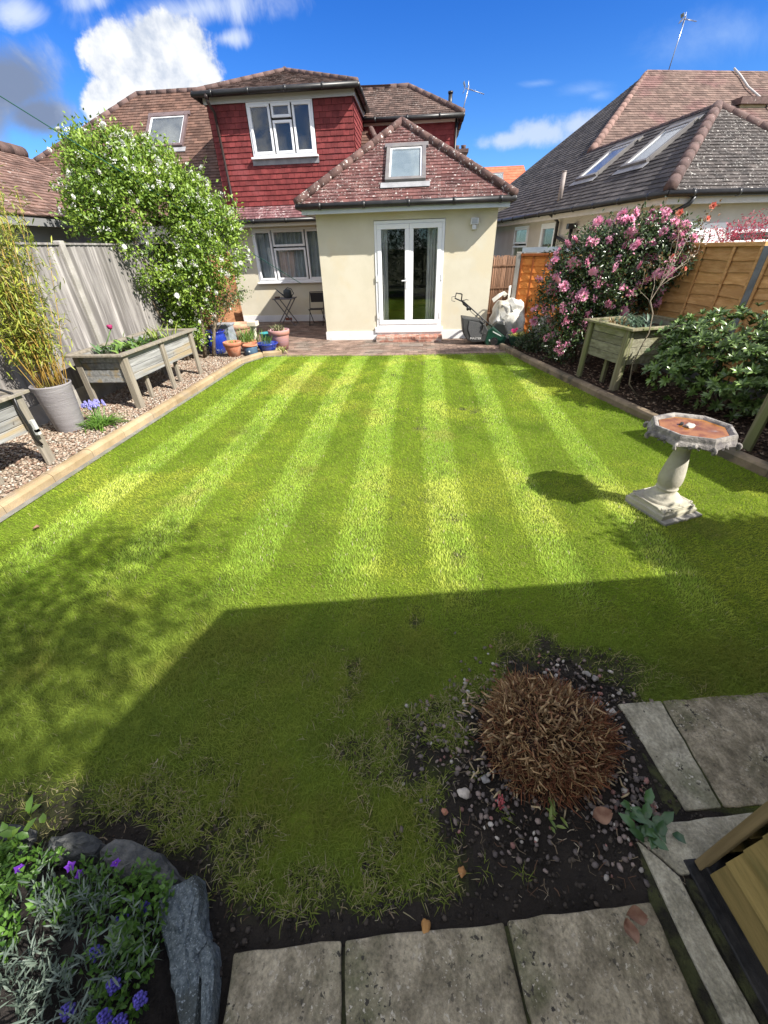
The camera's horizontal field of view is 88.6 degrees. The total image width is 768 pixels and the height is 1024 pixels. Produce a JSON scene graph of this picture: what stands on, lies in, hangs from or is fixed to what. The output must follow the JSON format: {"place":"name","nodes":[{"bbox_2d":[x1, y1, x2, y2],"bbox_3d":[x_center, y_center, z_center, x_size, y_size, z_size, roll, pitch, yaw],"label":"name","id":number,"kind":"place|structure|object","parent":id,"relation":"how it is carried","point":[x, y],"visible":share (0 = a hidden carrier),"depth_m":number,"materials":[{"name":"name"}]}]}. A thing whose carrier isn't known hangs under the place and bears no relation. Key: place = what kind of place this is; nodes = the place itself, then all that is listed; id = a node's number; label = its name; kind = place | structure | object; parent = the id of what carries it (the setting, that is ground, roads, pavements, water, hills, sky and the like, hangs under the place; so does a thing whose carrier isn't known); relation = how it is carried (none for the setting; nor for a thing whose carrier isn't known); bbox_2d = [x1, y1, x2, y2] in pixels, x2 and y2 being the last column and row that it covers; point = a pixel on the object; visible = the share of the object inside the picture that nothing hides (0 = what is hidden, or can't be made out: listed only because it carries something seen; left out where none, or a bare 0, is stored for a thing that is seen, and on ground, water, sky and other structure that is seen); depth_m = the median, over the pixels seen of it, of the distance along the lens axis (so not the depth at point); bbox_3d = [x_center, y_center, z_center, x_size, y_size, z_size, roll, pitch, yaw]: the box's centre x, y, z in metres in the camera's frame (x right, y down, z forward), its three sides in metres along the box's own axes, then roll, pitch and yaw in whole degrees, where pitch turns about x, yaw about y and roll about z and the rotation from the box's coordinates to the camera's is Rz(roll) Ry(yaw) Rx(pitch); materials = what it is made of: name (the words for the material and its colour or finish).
{"place":"outdoors","nodes":[
{"label":"outdoors","id":0,"kind":"place"},
{"bbox_2d":[0,860,186,1023],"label":"rockery soil","id":1,"kind":"structure","parent":0,"point":[160,995],"depth_m":1.23,"materials":[{"name":"black soil"}]},
{"bbox_2d":[0,794,45,877],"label":"broad leaf plant","id":2,"kind":"object","parent":1,"relation":"on","point":[9,833],"visible":0.77,"depth_m":1.50,"materials":[{"name":"green plant"}]},
{"bbox_2d":[59,1001,76,1022],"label":"grape hyacinth","id":3,"kind":"object","parent":1,"relation":"on","point":[65,1008],"visible":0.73,"depth_m":1.10,"materials":[{"name":"purple plant"}]},
{"bbox_2d":[0,840,165,1023],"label":"lavender","id":4,"kind":"object","parent":1,"relation":"on","point":[50,964],"visible":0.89,"depth_m":1.19,"materials":[{"name":"green plant"}]},
{"bbox_2d":[0,837,177,1023],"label":"ground cover","id":5,"kind":"object","parent":1,"relation":"on","point":[146,871],"visible":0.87,"depth_m":1.30,"materials":[{"name":"green plant"}]},
{"bbox_2d":[96,1007,112,1023],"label":"grape hyacinth","id":6,"kind":"object","parent":1,"relation":"on","point":[101,1016],"visible":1,"depth_m":1.10,"materials":[{"name":"purple plant"}]},
{"bbox_2d":[106,976,120,996],"bbox_3d":[-0.791,1.410,1.166,0.041,0.124,0.037,1,34,4],"label":"grape hyacinth","id":7,"kind":"object","parent":1,"relation":"on","point":[112,988],"visible":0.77,"depth_m":1.14,"materials":[{"name":"purple plant"}]},
{"bbox_2d":[112,1012,127,1023],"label":"grape hyacinth","id":8,"kind":"object","parent":1,"relation":"on","point":[117,1019],"visible":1,"depth_m":1.10,"materials":[{"name":"purple plant"}]},
{"bbox_2d":[104,921,139,955],"bbox_3d":[-0.830,1.346,1.244,0.098,0.034,0.088,-8,34,-9],"label":"broad leaf plant","id":9,"kind":"object","parent":1,"relation":"on","point":[115,939],"visible":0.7,"depth_m":1.24,"materials":[{"name":"green plant"}]},
{"bbox_2d":[133,990,149,1010],"bbox_3d":[-0.699,1.422,1.143,0.041,0.124,0.037,1,34,4],"label":"grape hyacinth","id":10,"kind":"object","parent":1,"relation":"on","point":[138,1002],"visible":1,"depth_m":1.12,"materials":[{"name":"purple plant"}]},
{"bbox_2d":[0,349,260,498],"bbox_3d":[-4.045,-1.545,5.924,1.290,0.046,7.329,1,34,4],"label":"gravel","id":11,"kind":"structure","parent":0,"point":[160,393],"depth_m":5.35,"materials":[{"name":"beige gravel"}]},
{"bbox_2d":[0,389,55,484],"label":"raised planter","id":12,"kind":"object","parent":11,"relation":"on","point":[12,424],"visible":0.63,"depth_m":4.05,"materials":[{"name":"grey wood"}]},
{"bbox_2d":[0,389,42,445],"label":"irrigation pipe","id":13,"kind":"object","parent":12,"relation":"on","point":[24,419],"visible":1,"depth_m":4.06,"materials":[{"name":"black plastic"}]},
{"bbox_2d":[29,419,41,434],"bbox_3d":[-3.699,-0.896,4.161,0.060,0.160,0.040,1,34,4],"label":"pipe valve","id":14,"kind":"object","parent":13,"relation":"attached to","point":[35,427],"visible":1,"depth_m":4.15,"materials":[{"name":"plastic"}]},
{"bbox_2d":[28,379,85,433],"bbox_3d":[-4.214,-1.369,5.147,0.452,0.618,0.452,1,34,4],"label":"grey pot","id":15,"kind":"object","parent":11,"relation":"on","point":[59,404],"visible":0.79,"depth_m":5.02,"materials":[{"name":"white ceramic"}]},
{"bbox_2d":[0,165,74,387],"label":"bamboo","id":16,"kind":"object","parent":15,"relation":"in","point":[20,323],"visible":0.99,"depth_m":4.58,"materials":[{"name":"yellow plant"}]},
{"bbox_2d":[0,241,201,442],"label":"close board fence","id":17,"kind":"object","parent":11,"relation":"on","point":[96,292],"visible":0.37,"depth_m":6.13,"materials":[{"name":"wood"}]},
{"bbox_2d":[78,399,129,432],"bbox_3d":[-3.844,-1.295,5.288,0.748,0.336,0.737,1,34,4],"label":"hyacinth clump","id":18,"kind":"object","parent":11,"relation":"on","point":[96,421],"visible":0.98,"depth_m":5.32,"materials":[{"name":"green plant"}]},
{"bbox_2d":[63,328,202,408],"bbox_3d":[-3.961,-2.426,6.576,0.880,0.830,2.180,1,34,4],"label":"raised planter","id":19,"kind":"object","parent":11,"relation":"on","point":[130,367],"visible":0.84,"depth_m":5.92,"materials":[{"name":"grey wood"}]},
{"bbox_2d":[90,325,111,353],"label":"tulip","id":20,"kind":"object","parent":19,"relation":"in","point":[97,348],"visible":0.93,"depth_m":5.81,"materials":[{"name":"green"}]},
{"bbox_2d":[79,341,144,353],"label":"planter plant","id":21,"kind":"object","parent":19,"relation":"in","point":[106,351],"visible":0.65,"depth_m":5.95,"materials":[{"name":"green plant"}]},
{"bbox_2d":[98,338,153,353],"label":"planter plant","id":22,"kind":"object","parent":19,"relation":"in","point":[127,345],"visible":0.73,"depth_m":6.13,"materials":[{"name":"green plant"}]},
{"bbox_2d":[123,322,177,340],"bbox_3d":[-3.984,-3.048,6.691,0.891,0.267,0.643,-12,35,-14],"label":"planter plant","id":23,"kind":"object","parent":19,"relation":"in","point":[154,334],"visible":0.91,"depth_m":6.75,"materials":[{"name":"green plant"}]},
{"bbox_2d":[36,108,254,360],"bbox_3d":[-4.018,-4.882,7.455,2.941,3.961,2.550,1,34,4],"label":"white flowering shrub","id":24,"kind":"object","parent":11,"relation":"on","point":[103,184],"visible":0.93,"depth_m":6.85,"materials":[{"name":"green plant"}]},
{"bbox_2d":[205,329,226,353],"bbox_3d":[-3.851,-3.889,9.014,0.510,0.480,0.510,1,34,4],"label":"blue pot","id":25,"kind":"object","parent":11,"relation":"on","point":[220,338],"visible":0.59,"depth_m":8.88,"materials":[{"name":"ceramic"}]},
{"bbox_2d":[196,286,254,331],"bbox_3d":[-3.483,-4.490,8.731,1.255,1.009,0.657,-1,34,1],"label":"potted shrub","id":26,"kind":"object","parent":25,"relation":"on","point":[234,296],"visible":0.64,"depth_m":8.64,"materials":[{"name":"green plant"}]},
{"bbox_2d":[222,340,241,356],"bbox_3d":[-3.321,-3.589,8.684,0.395,0.320,0.395,1,34,4],"label":"terracotta pot","id":27,"kind":"object","parent":11,"relation":"on","point":[233,349],"visible":0.91,"depth_m":8.58,"materials":[{"name":"orange ceramic"}]},
{"bbox_2d":[241,339,256,350],"bbox_3d":[-3.163,-3.890,9.216,0.416,0.220,0.416,1,34,4],"label":"terracotta pot","id":28,"kind":"object","parent":11,"relation":"on","point":[243,342],"visible":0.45,"depth_m":9.10,"materials":[{"name":"orange ceramic"}]},
{"bbox_2d":[227,326,264,342],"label":"plant","id":29,"kind":"object","parent":28,"relation":"on","point":[248,337],"visible":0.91,"depth_m":9.05,"materials":[{"name":"green plant"}]},
{"bbox_2d":[242,343,257,355],"bbox_3d":[-2.989,-3.635,8.819,0.330,0.230,0.345,1,34,4],"label":"slate blue pot","id":30,"kind":"object","parent":11,"relation":"on","point":[249,348],"visible":0.84,"depth_m":8.72,"materials":[{"name":"ceramic"}]},
{"bbox_2d":[257,341,277,352],"bbox_3d":[-2.652,-3.750,8.986,0.500,0.215,0.500,1,34,4],"label":"blue bowl","id":31,"kind":"object","parent":11,"relation":"on","point":[270,346],"visible":0.78,"depth_m":8.85,"materials":[{"name":"ceramic"}]},
{"bbox_2d":[33,66,518,341],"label":"semi detached house","id":32,"kind":"structure","parent":0,"point":[371,212],"depth_m":10.13,"materials":[{"name":"paint"}]},
{"bbox_2d":[0,96,300,283],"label":"clothes line","id":33,"kind":"object","parent":32,"relation":"attached to","point":[120,171],"visible":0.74,"depth_m":5.85,"materials":[{"name":"grey fabric"}]},
{"bbox_2d":[245,98,318,159],"bbox_3d":[-2.691,-10.055,10.362,1.840,1.120,0.150,1,34,4],"label":"window","id":34,"kind":"structure","parent":32,"relation":"in","point":[306,153],"depth_m":10.35,"materials":[{"name":"white plastic"}]},
{"bbox_2d":[251,227,321,283],"bbox_3d":[-2.890,-7.816,12.225,2.280,1.640,0.270,1,34,4],"label":"window","id":35,"kind":"structure","parent":32,"relation":"in","point":[289,256],"depth_m":12.21,"materials":[{"name":"white plastic"}]},
{"bbox_2d":[375,223,408,324],"bbox_3d":[0.200,-5.577,9.350,0.779,2.046,0.141,1,34,4],"label":"door","id":36,"kind":"structure","parent":32,"relation":"in","point":[405,226],"depth_m":9.29,"materials":[{"name":"white plastic"}]},
{"bbox_2d":[409,222,443,323],"bbox_3d":[0.982,-5.576,9.310,0.779,2.046,0.090,1,34,4],"label":"door","id":37,"kind":"structure","parent":32,"relation":"in","point":[438,225],"depth_m":9.21,"materials":[{"name":"white plastic"}]},
{"bbox_2d":[0,352,767,1023],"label":"lawn","id":38,"kind":"structure","parent":0,"point":[416,909],"depth_m":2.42,"materials":[{"name":"plant"}]},
{"bbox_2d":[0,824,37,855],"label":"rockery stone","id":39,"kind":"object","parent":38,"relation":"on","point":[30,840],"visible":0.31,"depth_m":1.56,"materials":[{"name":"stone"}]},
{"bbox_2d":[48,832,105,867],"bbox_3d":[-1.191,1.304,1.522,0.227,0.126,0.094,-4,34,-3],"label":"rockery stone","id":40,"kind":"object","parent":38,"relation":"on","point":[76,844],"visible":0.81,"depth_m":1.49,"materials":[{"name":"stone"}]},
{"bbox_2d":[0,355,281,521],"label":"mowing strip","id":41,"kind":"object","parent":38,"relation":"on","point":[27,502],"visible":1,"depth_m":4.62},
{"bbox_2d":[100,839,185,892],"bbox_3d":[-0.904,1.326,1.465,0.374,0.130,0.114,8,35,14],"label":"rockery stone","id":42,"kind":"object","parent":38,"relation":"on","point":[128,853],"visible":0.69,"depth_m":1.45,"materials":[{"name":"stone"}]},
{"bbox_2d":[158,875,213,1023],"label":"rockery stone","id":43,"kind":"object","parent":38,"relation":"on","point":[186,930],"visible":0.86,"depth_m":1.28,"materials":[{"name":"grey stone"}]},
{"bbox_2d":[199,936,221,1023],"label":"rockery stone","id":44,"kind":"object","parent":38,"relation":"on","point":[210,962],"visible":0.96,"depth_m":1.22,"materials":[{"name":"grey stone"}]},
{"bbox_2d":[223,941,341,1023],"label":"paving slab","id":45,"kind":"structure","parent":38,"relation":"on","point":[300,984],"depth_m":1.24,"materials":[{"name":"concrete"}]},
{"bbox_2d":[9,639,684,929],"bbox_3d":[-0.154,1.109,1.837,3.166,0.021,1.146,-4,34,-2],"label":"straw debris","id":46,"kind":"object","parent":38,"relation":"on","point":[430,809],"visible":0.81,"depth_m":1.60,"materials":[{"name":"beige plant"}]},
{"bbox_2d":[0,636,747,1002],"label":"soil crumbs","id":47,"kind":"object","parent":38,"relation":"on","point":[442,916],"visible":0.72,"depth_m":1.57,"materials":[{"name":"soil"}]},
{"bbox_2d":[421,918,430,933],"bbox_3d":[0.144,1.425,1.350,0.033,0.026,0.043,3,34,7],"label":"pebble","id":48,"kind":"object","parent":38,"relation":"on","point":[425,924],"visible":1,"depth_m":1.35,"materials":[{"name":"stone"}]},
{"bbox_2d":[345,923,527,1023],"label":"paving slab","id":49,"kind":"structure","parent":38,"relation":"on","point":[455,976],"depth_m":1.25,"materials":[{"name":"concrete"}]},
{"bbox_2d":[457,787,469,798],"bbox_3d":[0.338,1.199,1.677,0.056,0.035,0.044,1,34,4],"label":"pebble","id":50,"kind":"object","parent":38,"relation":"on","point":[464,792],"visible":1,"depth_m":1.67,"materials":[{"name":"white stone"}]},
{"bbox_2d":[388,632,661,887],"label":"pebbles","id":51,"kind":"object","parent":38,"relation":"on","point":[615,824],"visible":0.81,"depth_m":1.67,"materials":[{"name":"stone"}]},
{"bbox_2d":[592,806,612,824],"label":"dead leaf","id":52,"kind":"object","parent":51,"relation":"on","point":[602,815],"visible":1,"depth_m":1.58,"materials":[{"name":"brown plant"}]},
{"bbox_2d":[456,691,629,818],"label":"fallen stubs","id":53,"kind":"object","parent":38,"relation":"on","point":[499,792],"visible":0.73,"depth_m":1.73,"materials":[{"name":"plant"}]},
{"bbox_2d":[468,663,634,817],"bbox_3d":[0.758,0.979,1.802,0.724,0.350,0.665,1,34,4],"label":"cut back fern","id":54,"kind":"object","parent":38,"relation":"on","point":[557,734],"visible":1,"depth_m":1.72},
{"bbox_2d":[341,703,767,1023],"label":"soil joint","id":55,"kind":"object","parent":38,"relation":"on","point":[703,1002],"visible":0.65,"depth_m":1.30,"materials":[{"name":"black soil"}]},
{"bbox_2d":[618,701,720,810],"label":"paving slab","id":56,"kind":"structure","parent":55,"relation":"on","point":[657,732],"depth_m":1.78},
{"bbox_2d":[663,693,767,807],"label":"paving slab","id":57,"kind":"structure","parent":55,"relation":"on","point":[726,739],"depth_m":1.83,"materials":[{"name":"stone"}]},
{"bbox_2d":[546,797,567,832],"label":"fern frond","id":58,"kind":"object","parent":38,"relation":"on","point":[552,809],"visible":0.98,"depth_m":1.58,"materials":[{"name":"green plant"}]},
{"bbox_2d":[507,902,703,1023],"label":"paving slab","id":59,"kind":"structure","parent":38,"relation":"on","point":[597,966],"depth_m":1.25,"materials":[{"name":"concrete"}]},
{"bbox_2d":[624,918,639,943],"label":"dead leaf","id":60,"kind":"object","parent":59,"relation":"on","point":[631,930],"visible":1,"depth_m":1.30,"materials":[{"name":"brown plant"}]},
{"bbox_2d":[626,905,648,925],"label":"dead leaf","id":61,"kind":"object","parent":59,"relation":"on","point":[636,914],"visible":1,"depth_m":1.33,"materials":[{"name":"brown plant"}]},
{"bbox_2d":[618,788,685,850],"bbox_3d":[1.051,1.227,1.553,0.212,0.047,0.186,-11,35,-13],"label":"strawberry plant","id":62,"kind":"object","parent":38,"relation":"on","point":[657,824],"visible":1,"depth_m":1.55,"materials":[{"name":"green plant"}]},
{"bbox_2d":[625,412,742,525],"bbox_3d":[2.393,-0.352,3.242,0.621,0.767,0.621,-12,35,-15],"label":"birdbath","id":63,"kind":"object","parent":38,"relation":"on","point":[663,501],"visible":0.96,"depth_m":3.17,"materials":[{"name":"beige stone"}]},
{"bbox_2d":[640,812,752,875],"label":"paving slab","id":64,"kind":"structure","parent":38,"relation":"on","point":[702,836],"depth_m":1.53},
{"bbox_2d":[637,842,758,1023],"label":"paving slab","id":65,"kind":"structure","parent":38,"relation":"on","point":[730,1004],"depth_m":1.29,"materials":[{"name":"grey stone"}]},
{"bbox_2d":[698,208,767,242],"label":"flowering shrub","id":66,"kind":"object","parent":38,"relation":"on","point":[751,231],"visible":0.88,"depth_m":5.90,"materials":[{"name":"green plant"}]},
{"bbox_2d":[0,0,767,170],"label":"sky","id":67,"kind":"structure","parent":0,"point":[543,69],"materials":[{"name":"blue"}]},
{"bbox_2d":[206,321,568,356],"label":"patio","id":68,"kind":"structure","parent":0,"point":[305,339],"depth_m":9.38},
{"bbox_2d":[192,252,243,349],"bbox_3d":[-4.160,-5.369,9.945,0.080,1.980,2.370,1,34,4],"label":"brown panel fence","id":69,"kind":"object","parent":68,"relation":"on","point":[235,316],"visible":0.14,"depth_m":10.51,"materials":[{"name":"orange wood"}]},
{"bbox_2d":[210,322,236,340],"bbox_3d":[-3.929,-4.360,9.695,0.460,0.510,0.440,1,34,4],"label":"galvanised tub","id":70,"kind":"object","parent":68,"relation":"on","point":[228,327],"visible":0.51,"depth_m":9.54,"materials":[{"name":"metal"}]},
{"bbox_2d":[233,321,250,340],"bbox_3d":[-3.685,-4.582,10.068,0.624,0.450,0.624,1,34,4],"label":"terracotta pot","id":71,"kind":"object","parent":68,"relation":"on","point":[240,325],"visible":0.46,"depth_m":9.84,"materials":[{"name":"ceramic"}]},
{"bbox_2d":[246,321,258,347],"bbox_3d":[-3.114,-4.285,9.490,0.220,0.570,0.220,1,34,4],"label":"stone baluster","id":72,"kind":"object","parent":68,"relation":"on","point":[252,323],"visible":0.67,"depth_m":9.31,"materials":[{"name":"grey stone"}]},
{"bbox_2d":[267,328,288,349],"bbox_3d":[-2.453,-4.071,9.272,0.499,0.420,0.499,1,34,4],"label":"terracotta pot","id":73,"kind":"object","parent":68,"relation":"on","point":[281,338],"visible":0.79,"depth_m":9.10,"materials":[{"name":"pink ceramic"}]},
{"bbox_2d":[272,297,298,325],"bbox_3d":[-3.042,-6.270,12.318,0.620,0.764,0.560,1,34,4],"label":"folding table","id":74,"kind":"object","parent":68,"relation":"on","point":[281,298],"visible":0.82,"depth_m":12.19,"materials":[{"name":"grey paint"}]},
{"bbox_2d":[275,287,293,297],"bbox_3d":[-3.023,-6.678,11.982,0.571,0.283,0.250,1,34,4],"label":"watering can","id":75,"kind":"object","parent":74,"relation":"on","point":[287,293],"visible":1,"depth_m":11.93,"materials":[{"name":"plastic"}]},
{"bbox_2d":[308,291,325,325],"bbox_3d":[-2.081,-6.276,12.153,0.444,0.904,0.556,1,34,4],"label":"folding chair","id":76,"kind":"object","parent":68,"relation":"on","point":[317,296],"visible":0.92,"depth_m":12.15,"materials":[{"name":"black paint"}]},
{"bbox_2d":[453,293,509,344],"bbox_3d":[2.247,-4.434,9.087,1.444,1.158,0.508,1,34,4],"label":"lawn mower","id":77,"kind":"object","parent":68,"relation":"on","point":[476,329],"visible":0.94,"depth_m":9.04,"materials":[{"name":"green plastic"}]},
{"bbox_2d":[486,255,520,325],"bbox_3d":[2.991,-5.860,10.554,1.716,1.728,0.100,1,34,4],"label":"brushwood screen","id":78,"kind":"object","parent":68,"relation":"on","point":[502,273],"visible":0.2,"depth_m":10.33,"materials":[{"name":"brown wood"}]},
{"bbox_2d":[489,285,524,337],"bbox_3d":[2.935,-4.739,9.373,0.894,1.151,0.885,1,34,4],"label":"rubble bag","id":79,"kind":"object","parent":68,"relation":"on","point":[509,312],"visible":0.6,"depth_m":9.09,"materials":[{"name":"white plastic"}]},
{"bbox_2d":[511,321,552,352],"bbox_3d":[3.186,-3.643,8.288,0.930,0.756,1.115,1,34,4],"label":"dark shrub","id":80,"kind":"object","parent":68,"relation":"on","point":[528,337],"visible":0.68,"depth_m":8.26,"materials":[{"name":"green plant"}]},
{"bbox_2d":[511,246,578,336],"bbox_3d":[3.679,-5.105,9.257,1.324,1.880,0.110,11,36,19],"label":"orange fence panel","id":81,"kind":"object","parent":68,"relation":"on","point":[530,266],"visible":0.31,"depth_m":9.14,"materials":[{"name":"wood"}]},
{"bbox_2d":[507,341,767,461],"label":"mulch bed","id":82,"kind":"object","parent":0,"point":[692,411],"visible":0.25,"depth_m":5.86,"materials":[{"name":"wood"}]},
{"bbox_2d":[526,196,708,363],"bbox_3d":[3.909,-3.767,6.850,2.686,2.678,1.635,18,39,27],"label":"pink camellia","id":83,"kind":"object","parent":82,"relation":"on","point":[593,275],"visible":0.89,"depth_m":6.49,"materials":[{"name":"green plant"}]},
{"bbox_2d":[576,314,695,391],"bbox_3d":[3.933,-2.512,6.227,1.230,0.930,1.090,-8,34,-9],"label":"raised planter","id":84,"kind":"object","parent":82,"relation":"on","point":[617,344],"visible":0.56,"depth_m":5.91,"materials":[{"name":"grey wood"}]},
{"bbox_2d":[602,311,662,327],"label":"planter plant","id":85,"kind":"object","parent":84,"relation":"on","point":[632,321],"visible":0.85,"depth_m":6.00,"materials":[{"name":"green plant"}]},
{"bbox_2d":[569,241,767,399],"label":"lap panel fence","id":86,"kind":"object","parent":82,"relation":"on","point":[729,275],"visible":0.16,"depth_m":5.71,"materials":[{"name":"brown wood"}]},
{"bbox_2d":[628,199,721,396],"bbox_3d":[4.038,-3.118,5.775,0.587,2.368,1.882,26,43,35],"label":"tree","id":87,"kind":"object","parent":82,"relation":"on","point":[679,212],"visible":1,"depth_m":5.47,"materials":[{"name":"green plant"}]},
{"bbox_2d":[641,300,767,421],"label":"rhododendron","id":88,"kind":"object","parent":82,"relation":"on","point":[685,360],"visible":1,"depth_m":4.79,"materials":[{"name":"green plant"}]},
{"bbox_2d":[742,394,767,451],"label":"raised planter","id":89,"kind":"object","parent":82,"relation":"on","point":[755,430],"visible":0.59,"depth_m":4.08,"materials":[{"name":"wood"}]},
{"bbox_2d":[683,801,767,1015],"bbox_3d":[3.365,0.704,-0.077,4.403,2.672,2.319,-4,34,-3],"label":"garden bench","id":90,"kind":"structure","parent":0,"point":[728,874],"depth_m":1.28,"materials":[{"name":"wood"}]},
{"label":"ground","id":91,"kind":"structure","parent":0,"visible":0},
{"bbox_2d":[0,141,154,243],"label":"mossy roofed bungalow","id":92,"kind":"object","parent":91,"relation":"on","point":[22,171],"visible":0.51,"depth_m":7.31,"materials":[{"name":"brown tile"}]},
{"bbox_2d":[0,350,281,516],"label":"kerb","id":93,"kind":"structure","parent":91,"relation":"on","point":[24,493],"depth_m":4.79,"materials":[{"name":"beige concrete"}]},
{"bbox_2d":[456,145,468,155],"bbox_3d":[3.251,-13.013,17.902,0.650,5.420,0.720,1,34,4],"label":"brick chimney","id":94,"kind":"object","parent":91,"relation":"on","point":[463,150],"visible":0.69,"depth_m":16.27,"materials":[{"name":"brown brick"}]},
{"bbox_2d":[484,165,524,183],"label":"orange roofed house","id":95,"kind":"structure","parent":91,"relation":"on","point":[509,174],"depth_m":31.01,"materials":[{"name":"tile"}]},
{"bbox_2d":[493,12,767,288],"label":"brown roofed bungalow","id":96,"kind":"object","parent":91,"relation":"on","point":[695,142],"visible":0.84,"depth_m":10.24,"materials":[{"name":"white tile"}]},
{"bbox_2d":[511,225,529,256],"bbox_3d":[4.770,-9.184,13.883,0.090,1.450,1.160,-6,34,-5],"label":"window","id":97,"kind":"structure","parent":96,"relation":"in","point":[521,227],"depth_m":13.70,"materials":[{"name":"white plastic"}]},
{"bbox_2d":[537,222,555,252],"bbox_3d":[5.047,-7.775,12.484,0.080,2.250,0.970,-6,34,-5],"label":"window","id":98,"kind":"structure","parent":96,"relation":"in","point":[547,225],"depth_m":12.18,"materials":[{"name":"white plastic"}]},
{"bbox_2d":[687,222,727,242],"bbox_3d":[6.653,-5.003,8.627,0.850,2.150,0.055,-6,34,-5],"label":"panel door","id":99,"kind":"structure","parent":96,"relation":"in","point":[708,226],"depth_m":8.08,"materials":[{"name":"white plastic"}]},
{"bbox_2d":[724,226,767,241],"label":"window","id":100,"kind":"structure","parent":96,"relation":"in","point":[757,229],"depth_m":8.23,"materials":[{"name":"white plastic"}]},
{"bbox_2d":[499,343,767,478],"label":"kerb","id":101,"kind":"structure","parent":91,"relation":"on","point":[753,464],"depth_m":5.52,"materials":[{"name":"wood"}]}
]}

